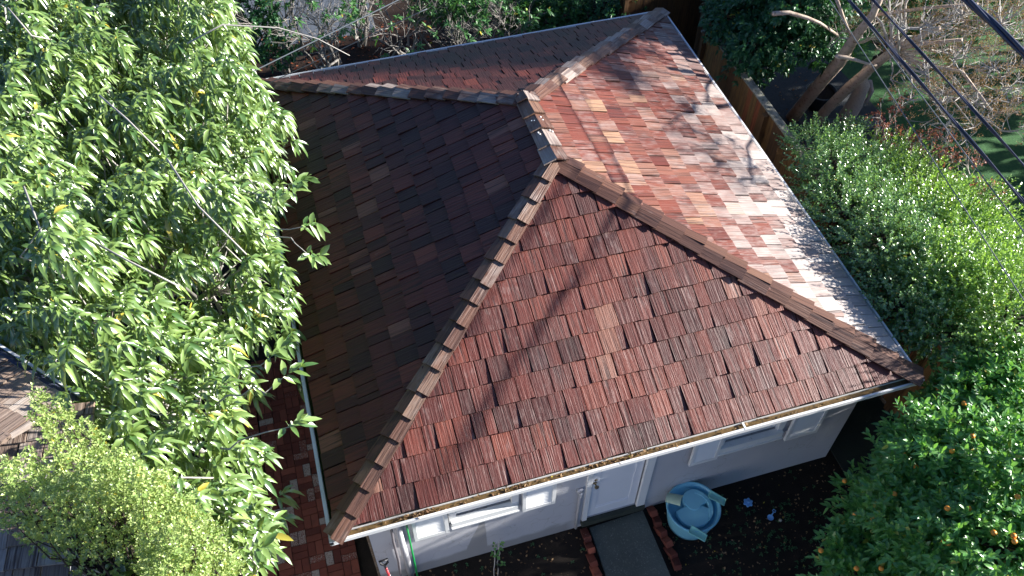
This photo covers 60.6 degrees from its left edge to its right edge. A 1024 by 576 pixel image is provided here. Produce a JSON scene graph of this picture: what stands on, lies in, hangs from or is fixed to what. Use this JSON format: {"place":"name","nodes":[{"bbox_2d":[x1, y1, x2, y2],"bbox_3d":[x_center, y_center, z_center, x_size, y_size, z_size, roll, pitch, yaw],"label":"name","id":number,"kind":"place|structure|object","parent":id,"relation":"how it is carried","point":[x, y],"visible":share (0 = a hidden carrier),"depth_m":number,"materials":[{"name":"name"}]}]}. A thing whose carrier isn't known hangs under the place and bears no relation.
{"place":"outdoors","nodes":[
{"label":"outdoors","id":0,"kind":"place"},
{"bbox_2d":[14,0,374,68],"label":"paving","id":1,"kind":"structure","parent":0,"point":[312,28],"depth_m":19.28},
{"bbox_2d":[239,354,360,575],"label":"brick path","id":2,"kind":"structure","parent":0,"point":[300,550],"depth_m":12.23,"materials":[{"name":"red brick"}]},
{"bbox_2d":[29,0,618,216],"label":"ground","id":3,"kind":"structure","parent":0,"point":[354,53],"depth_m":18.70,"materials":[{"name":"soil"}]},
{"bbox_2d":[229,0,302,73],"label":"shrub","id":4,"kind":"object","parent":3,"relation":"on","point":[263,52],"visible":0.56,"depth_m":16.65,"materials":[{"name":"green plant"}]},
{"bbox_2d":[234,0,316,74],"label":"bare shrub","id":5,"kind":"object","parent":3,"relation":"on","point":[290,4],"visible":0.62,"depth_m":16.41,"materials":[{"name":"brown plant"}]},
{"bbox_2d":[262,0,361,68],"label":"bare shrub","id":6,"kind":"object","parent":3,"relation":"on","point":[348,15],"visible":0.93,"depth_m":16.18,"materials":[{"name":"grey plant"}]},
{"bbox_2d":[344,0,375,47],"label":"bare shrub","id":7,"kind":"object","parent":3,"relation":"on","point":[357,37],"visible":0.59,"depth_m":18.08,"materials":[{"name":"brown plant"}]},
{"bbox_2d":[351,0,455,57],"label":"bare shrub","id":8,"kind":"object","parent":3,"relation":"on","point":[419,45],"visible":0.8,"depth_m":16.49,"materials":[{"name":"grey plant"}]},
{"bbox_2d":[243,2,602,171],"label":"fallen leaves","id":9,"kind":"object","parent":3,"relation":"on","point":[369,45],"visible":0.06,"depth_m":18.68,"materials":[{"name":"orange plant"}]},
{"bbox_2d":[395,0,505,48],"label":"bare shrub","id":10,"kind":"object","parent":3,"relation":"on","point":[458,26],"visible":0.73,"depth_m":16.64,"materials":[{"name":"brown plant"}]},
{"bbox_2d":[406,0,496,43],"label":"leafy shrub","id":11,"kind":"object","parent":3,"relation":"on","point":[459,8],"visible":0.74,"depth_m":16.73,"materials":[{"name":"green plant"}]},
{"bbox_2d":[452,0,554,41],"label":"bare shrub","id":12,"kind":"object","parent":3,"relation":"on","point":[499,30],"visible":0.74,"depth_m":16.90,"materials":[{"name":"green plant"}]},
{"bbox_2d":[488,0,590,34],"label":"lime bush","id":13,"kind":"object","parent":3,"relation":"on","point":[525,5],"visible":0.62,"depth_m":17.37,"materials":[{"name":"green plant"}]},
{"bbox_2d":[539,0,646,22],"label":"dark hedge","id":14,"kind":"object","parent":3,"relation":"on","point":[598,10],"visible":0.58,"depth_m":17.35,"materials":[{"name":"green plant"}]},
{"bbox_2d":[618,0,702,49],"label":"wooden fence","id":15,"kind":"object","parent":3,"relation":"on","point":[684,15],"visible":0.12,"depth_m":17.63,"materials":[{"name":"brown wood"}]},
{"bbox_2d":[0,48,1023,575],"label":"ground","id":16,"kind":"structure","parent":0,"point":[780,486],"depth_m":11.76,"materials":[{"name":"soil"}]},
{"bbox_2d":[0,344,99,575],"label":"neighbouring house","id":17,"kind":"structure","parent":16,"relation":"on","point":[18,433],"depth_m":8.01,"materials":[{"name":"brown wood"}]},
{"bbox_2d":[0,382,256,575],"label":"leaved tree","id":18,"kind":"object","parent":16,"relation":"on","point":[96,480],"visible":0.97,"depth_m":6.79,"materials":[{"name":"green plant"}]},
{"bbox_2d":[0,0,349,575],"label":"broadleaf tree","id":19,"kind":"object","parent":16,"relation":"on","point":[82,236],"visible":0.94,"depth_m":9.65,"materials":[{"name":"green plant"}]},
{"bbox_2d":[378,558,390,575],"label":"spade","id":20,"kind":"object","parent":16,"relation":"on","point":[384,565],"visible":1,"depth_m":10.39,"materials":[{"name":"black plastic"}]},
{"bbox_2d":[390,529,401,575],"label":"wooden pole","id":21,"kind":"object","parent":16,"relation":"on","point":[396,552],"visible":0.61,"depth_m":10.29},
{"bbox_2d":[405,525,417,575],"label":"garden pole","id":22,"kind":"object","parent":16,"relation":"on","point":[409,539],"visible":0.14,"depth_m":10.36,"materials":[{"name":"green paint"}]},
{"bbox_2d":[490,541,505,575],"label":"young plant","id":23,"kind":"object","parent":16,"relation":"on","point":[498,551],"visible":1,"depth_m":11.10,"materials":[{"name":"green plant"}]},
{"bbox_2d":[580,527,591,542],"bbox_3d":[0.990,3.311,11.743,0.100,0.173,0.213,-17,53,-5],"label":"edging brick","id":24,"kind":"object","parent":16,"relation":"on","point":[585,534],"visible":1,"depth_m":11.68,"materials":[{"name":"red brick"}]},
{"bbox_2d":[584,541,595,554],"bbox_3d":[1.032,3.439,11.639,0.100,0.173,0.214,-15,47,-7],"label":"edging brick","id":25,"kind":"object","parent":16,"relation":"on","point":[590,547],"visible":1,"depth_m":11.56,"materials":[{"name":"red brick"}]},
{"bbox_2d":[257,8,924,575],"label":"outbuilding","id":26,"kind":"structure","parent":16,"relation":"on","point":[557,252],"depth_m":10.65,"materials":[{"name":"brown wood"}]},
{"bbox_2d":[253,0,398,70],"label":"wire","id":27,"kind":"object","parent":26,"relation":"attached to","point":[326,35],"visible":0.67,"depth_m":13.05,"materials":[{"name":"black metal"}]},
{"bbox_2d":[268,9,425,83],"bbox_3d":[-2.630,-3.611,13.313,2.808,0.986,0.011,-12,52,-9],"label":"wire","id":28,"kind":"object","parent":26,"relation":"attached to","point":[347,46],"visible":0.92,"depth_m":13.29,"materials":[{"name":"black metal"}]},
{"bbox_2d":[448,494,518,529],"bbox_3d":[-0.347,2.477,10.371,0.870,0.872,0.215,-13,52,-10],"label":"window","id":29,"kind":"structure","parent":26,"relation":"in","point":[456,522],"depth_m":10.57,"materials":[{"name":"white glass"}]},
{"bbox_2d":[587,460,644,515],"bbox_3d":[1.329,2.417,11.051,0.695,1.820,0.136,-13,52,-10],"label":"door","id":30,"kind":"structure","parent":26,"relation":"in","point":[617,487],"depth_m":11.28,"materials":[{"name":"paint"}]},
{"bbox_2d":[360,387,887,528],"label":"gutter leaves","id":31,"kind":"object","parent":26,"relation":"on","point":[525,485],"visible":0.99,"depth_m":9.74,"materials":[{"name":"brown plant"}]},
{"bbox_2d":[718,421,786,456],"bbox_3d":[3.038,1.703,11.009,0.930,0.872,0.215,-13,52,-10],"label":"window","id":32,"kind":"structure","parent":26,"relation":"in","point":[775,434],"depth_m":11.21,"materials":[{"name":"grey glass"}]},
{"bbox_2d":[585,553,597,567],"bbox_3d":[1.051,3.581,11.541,0.100,0.173,0.213,-20,52,-7],"label":"edging brick","id":33,"kind":"object","parent":16,"relation":"on","point":[592,560],"visible":1,"depth_m":11.47,"materials":[{"name":"red brick"}]},
{"bbox_2d":[589,566,601,575],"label":"edging brick","id":34,"kind":"object","parent":16,"relation":"on","point":[595,571],"visible":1,"depth_m":11.40,"materials":[{"name":"red brick"}]},
{"bbox_2d":[420,463,846,575],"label":"fallen leaves","id":35,"kind":"object","parent":16,"relation":"on","point":[698,541],"visible":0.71,"depth_m":11.69,"materials":[{"name":"brown plant"}]},
{"bbox_2d":[453,470,842,575],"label":"weeds","id":36,"kind":"object","parent":16,"relation":"on","point":[768,539],"visible":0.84,"depth_m":11.72,"materials":[{"name":"green plant"}]},
{"bbox_2d":[646,505,657,516],"bbox_3d":[1.910,3.048,11.983,0.100,0.186,0.210,-17,48,-9],"label":"edging brick","id":37,"kind":"object","parent":16,"relation":"on","point":[652,510],"visible":1,"depth_m":11.90,"materials":[{"name":"red brick"}]},
{"bbox_2d":[652,515,661,527],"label":"edging brick","id":38,"kind":"object","parent":16,"relation":"on","point":[657,521],"visible":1,"depth_m":11.81,"materials":[{"name":"red brick"}]},
{"bbox_2d":[653,526,667,537],"bbox_3d":[1.994,3.268,11.782,0.100,0.185,0.210,-16,52,-18],"label":"edging brick","id":39,"kind":"object","parent":16,"relation":"on","point":[661,531],"visible":1,"depth_m":11.71,"materials":[{"name":"red brick"}]},
{"bbox_2d":[660,536,673,548],"bbox_3d":[2.063,3.381,11.696,0.100,0.186,0.210,-24,48,-10],"label":"edging brick","id":40,"kind":"object","parent":16,"relation":"on","point":[667,541],"visible":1,"depth_m":11.61,"materials":[{"name":"red brick"}]},
{"bbox_2d":[663,547,677,558],"bbox_3d":[2.101,3.505,11.611,0.100,0.185,0.210,-23,64,-16],"label":"edging brick","id":41,"kind":"object","parent":16,"relation":"on","point":[671,552],"visible":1,"depth_m":11.56,"materials":[{"name":"red brick"}]},
{"bbox_2d":[670,557,681,570],"bbox_3d":[2.150,3.610,11.507,0.100,0.185,0.210,-8,60,-5],"label":"edging brick","id":42,"kind":"object","parent":16,"relation":"on","point":[676,564],"visible":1,"depth_m":11.43,"materials":[{"name":"red brick"}]},
{"bbox_2d":[665,481,725,541],"bbox_3d":[2.390,2.978,11.668,0.724,0.578,0.741,31,57,23],"label":"water table","id":43,"kind":"object","parent":16,"relation":"on","point":[693,510],"visible":1,"depth_m":11.58,"materials":[{"name":"blue plastic"}]},
{"bbox_2d":[694,0,735,52],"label":"wooden fence","id":44,"kind":"object","parent":16,"relation":"on","point":[697,39],"visible":0.02,"depth_m":18.16,"materials":[{"name":"brown wood"}]},
{"bbox_2d":[743,498,752,506],"bbox_3d":[3.249,2.946,12.052,0.136,0.050,0.121,-13,52,-10],"label":"sand mould","id":45,"kind":"object","parent":16,"relation":"on","point":[747,502],"visible":1,"depth_m":12.04,"materials":[{"name":"blue plastic"}]},
{"bbox_2d":[767,509,775,520],"bbox_3d":[3.542,3.094,11.946,0.089,0.024,0.185,29,56,21],"label":"toy shovel","id":46,"kind":"object","parent":16,"relation":"on","point":[770,517],"visible":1,"depth_m":11.94,"materials":[{"name":"blue plastic"}]},
{"bbox_2d":[698,0,866,90],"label":"citrus tree","id":47,"kind":"object","parent":16,"relation":"on","point":[767,34],"visible":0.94,"depth_m":14.91,"materials":[{"name":"green plant"}]},
{"bbox_2d":[697,29,1023,567],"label":"wooden fence","id":48,"kind":"object","parent":16,"relation":"on","point":[757,113],"visible":0.21,"depth_m":14.69,"materials":[{"name":"brown wood"}]},
{"bbox_2d":[795,452,946,575],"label":"orange tree","id":49,"kind":"object","parent":16,"relation":"on","point":[852,558],"visible":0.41,"depth_m":9.81,"materials":[{"name":"green plant"}]},
{"bbox_2d":[772,0,1023,157],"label":"crape myrtle","id":50,"kind":"object","parent":16,"relation":"on","point":[831,70],"visible":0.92,"depth_m":13.42,"materials":[{"name":"brown plant"}]},
{"bbox_2d":[773,109,1023,387],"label":"glossy shrub","id":51,"kind":"object","parent":16,"relation":"on","point":[858,189],"visible":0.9,"depth_m":11.69,"materials":[{"name":"green plant"}]},
{"bbox_2d":[849,326,1023,575],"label":"orange tree","id":52,"kind":"object","parent":16,"relation":"on","point":[968,515],"visible":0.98,"depth_m":9.33,"materials":[{"name":"green plant"}]},
{"bbox_2d":[864,89,1009,224],"bbox_3d":[6.289,-1.477,13.957,1.207,2.722,2.998,-13,52,-10],"label":"red twig shrub","id":53,"kind":"object","parent":16,"relation":"on","point":[945,151],"visible":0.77,"depth_m":13.26,"materials":[{"name":"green plant"}]},
{"bbox_2d":[859,123,1023,369],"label":"feathery shrub","id":54,"kind":"object","parent":16,"relation":"on","point":[998,225],"visible":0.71,"depth_m":11.31,"materials":[{"name":"green plant"}]},
{"bbox_2d":[589,510,669,575],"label":"garden path","id":55,"kind":"structure","parent":0,"point":[627,545],"depth_m":11.62,"materials":[{"name":"concrete"}]},
{"bbox_2d":[745,17,886,165],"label":"patio","id":56,"kind":"structure","parent":0,"point":[794,81],"depth_m":17.56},
{"bbox_2d":[763,68,868,144],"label":"fallen leaves","id":57,"kind":"object","parent":56,"relation":"on","point":[797,97],"visible":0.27,"depth_m":17.54,"materials":[{"name":"brown plant"}]},
{"bbox_2d":[806,81,837,111],"bbox_3d":[6.036,-3.732,17.221,0.620,0.370,0.620,-13,52,-10],"label":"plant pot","id":58,"kind":"object","parent":56,"relation":"on","point":[828,92],"visible":0.49,"depth_m":17.10,"materials":[{"name":"plastic"}]},
{"bbox_2d":[825,116,881,132],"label":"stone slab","id":59,"kind":"structure","parent":56,"relation":"on","point":[870,128],"depth_m":16.87,"materials":[{"name":"grey stone"}]},
{"bbox_2d":[837,65,873,126],"bbox_3d":[6.529,-3.616,16.388,0.582,1.406,0.322,-13,52,-10],"label":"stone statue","id":60,"kind":"object","parent":59,"relation":"on","point":[855,102],"visible":0.65,"depth_m":16.39,"materials":[{"name":"grey stone"}]},
{"bbox_2d":[830,396,895,501],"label":"side path","id":61,"kind":"structure","parent":0,"point":[850,443],"depth_m":12.71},
{"bbox_2d":[820,0,1023,326],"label":"lawn","id":62,"kind":"structure","parent":0,"point":[1001,157],"depth_m":17.25,"materials":[{"name":"green plant"}]},
{"bbox_2d":[830,0,1019,64],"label":"garden shrub","id":63,"kind":"object","parent":62,"relation":"on","point":[869,32],"visible":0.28,"depth_m":16.72,"materials":[{"name":"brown plant"}]},
{"bbox_2d":[830,0,1023,300],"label":"wire","id":64,"kind":"object","parent":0,"point":[932,158],"visible":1,"depth_m":9.70,"materials":[{"name":"black metal"}]},
{"bbox_2d":[847,0,1023,204],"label":"overhead cable","id":65,"kind":"object","parent":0,"point":[950,117],"visible":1,"depth_m":10.01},
{"bbox_2d":[865,22,1023,231],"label":"wire","id":66,"kind":"object","parent":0,"point":[948,131],"visible":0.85,"depth_m":9.85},
{"bbox_2d":[871,0,1023,166],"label":"overhead cable","id":67,"kind":"object","parent":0,"point":[965,101],"visible":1,"depth_m":9.65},
{"bbox_2d":[961,0,1023,58],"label":"overhead cable","id":68,"kind":"object","parent":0,"point":[1005,35],"visible":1,"depth_m":9.45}
]}

